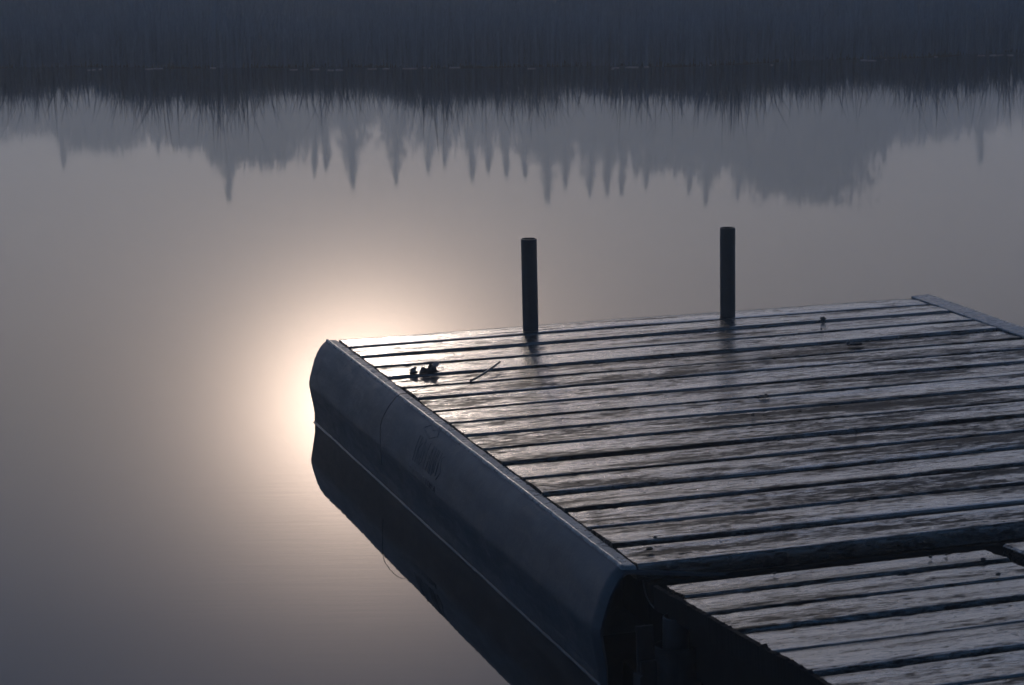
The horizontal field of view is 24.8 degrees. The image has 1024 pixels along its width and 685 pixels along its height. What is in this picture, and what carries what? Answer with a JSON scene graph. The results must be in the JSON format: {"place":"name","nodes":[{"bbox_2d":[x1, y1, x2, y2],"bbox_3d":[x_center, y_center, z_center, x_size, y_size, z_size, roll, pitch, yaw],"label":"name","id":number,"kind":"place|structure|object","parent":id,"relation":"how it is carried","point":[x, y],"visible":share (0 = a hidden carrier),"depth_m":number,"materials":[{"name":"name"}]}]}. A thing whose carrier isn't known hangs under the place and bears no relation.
{"place":"outdoors","nodes":[
{"label":"outdoors","id":0,"kind":"place"},
{"bbox_2d":[2,0,1020,67],"bbox_3d":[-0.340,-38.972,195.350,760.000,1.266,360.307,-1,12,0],"label":"ground","id":1,"kind":"structure","parent":0,"point":[567,64],"depth_m":19.55,"materials":[{"name":"brown soil"}]},
{"bbox_2d":[0,51,1023,684],"bbox_3d":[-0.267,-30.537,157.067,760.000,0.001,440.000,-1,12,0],"label":"water","id":2,"kind":"structure","parent":0,"point":[198,267],"depth_m":9.72,"materials":[{"name":"black liquid"}]},
{"bbox_2d":[0,0,1023,67],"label":"reeds","id":3,"kind":"object","parent":2,"relation":"in","point":[335,33],"visible":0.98,"depth_m":19.82,"materials":[{"name":"plant"}]},
{"bbox_2d":[92,54,1023,70],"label":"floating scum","id":4,"kind":"object","parent":2,"relation":"on","point":[527,68],"visible":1,"depth_m":19.25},
{"bbox_2d":[309,294,1023,684],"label":"floating dock","id":5,"kind":"object","parent":2,"relation":"on","point":[547,480],"visible":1,"depth_m":5.79,"materials":[{"name":"brown wood"}]},
{"bbox_2d":[409,367,417,373],"bbox_3d":[-0.275,0.079,6.502,0.037,0.019,0.025,5,13,25],"label":"dead leaf","id":6,"kind":"object","parent":5,"relation":"on","point":[413,371],"visible":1,"depth_m":6.50,"materials":[{"name":"brown plant"}]},
{"bbox_2d":[380,378,473,464],"bbox_3d":[-0.225,0.209,6.305,0.337,0.193,0.012,-11,15,-41],"label":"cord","id":7,"kind":"object","parent":5,"relation":"attached to","point":[406,393],"visible":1,"depth_m":6.22,"materials":[{"name":"black"}]},
{"bbox_2d":[419,361,442,373],"bbox_3d":[-0.223,0.069,6.511,0.080,0.033,0.046,-4,12,-18],"label":"dead leaf","id":8,"kind":"object","parent":5,"relation":"on","point":[431,368],"visible":1,"depth_m":6.51,"materials":[{"name":"brown plant"}]},
{"bbox_2d":[470,361,500,381],"bbox_3d":[-0.070,0.080,6.488,0.014,0.014,0.224,4,12,21],"label":"twig","id":9,"kind":"object","parent":5,"relation":"on","point":[486,371],"visible":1,"depth_m":6.47,"materials":[{"name":"wood"}]},
{"bbox_2d":[521,237,537,330],"bbox_3d":[0.063,0.240,7.161,0.063,1.133,0.048,-1,12,0],"label":"pipe post","id":10,"kind":"object","parent":5,"relation":"attached to","point":[529,283],"visible":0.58,"depth_m":7.06,"materials":[{"name":"metal"}]},
{"bbox_2d":[642,580,653,607],"bbox_3d":[0.289,0.512,4.650,0.032,0.028,0.181,-6,13,-23],"label":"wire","id":11,"kind":"object","parent":5,"relation":"attached to","point":[646,594],"visible":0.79,"depth_m":4.69,"materials":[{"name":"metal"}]},
{"bbox_2d":[720,227,734,316],"bbox_3d":[0.682,0.195,7.363,0.061,1.129,0.048,-1,12,0],"label":"pipe post","id":12,"kind":"object","parent":5,"relation":"attached to","point":[727,271],"visible":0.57,"depth_m":7.26,"materials":[{"name":"metal"}]},
{"bbox_2d":[846,339,863,345],"bbox_3d":[1.008,0.002,6.839,0.051,0.012,0.051,4,12,20],"label":"dead leaf","id":13,"kind":"object","parent":5,"relation":"on","point":[851,343],"visible":1,"depth_m":6.84,"materials":[{"name":"brown plant"}]},
{"bbox_2d":[662,613,688,649],"bbox_3d":[0.322,0.879,4.605,0.052,0.705,0.052,-1,12,0],"label":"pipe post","id":14,"kind":"object","parent":2,"relation":"in","point":[675,635],"visible":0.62,"depth_m":4.52,"materials":[{"name":"metal"}]},
{"bbox_2d":[633,542,1023,684],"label":"gangway","id":15,"kind":"object","parent":2,"relation":"in","point":[953,619],"visible":0.99,"depth_m":4.37,"materials":[{"name":"brown wood"}]}
]}

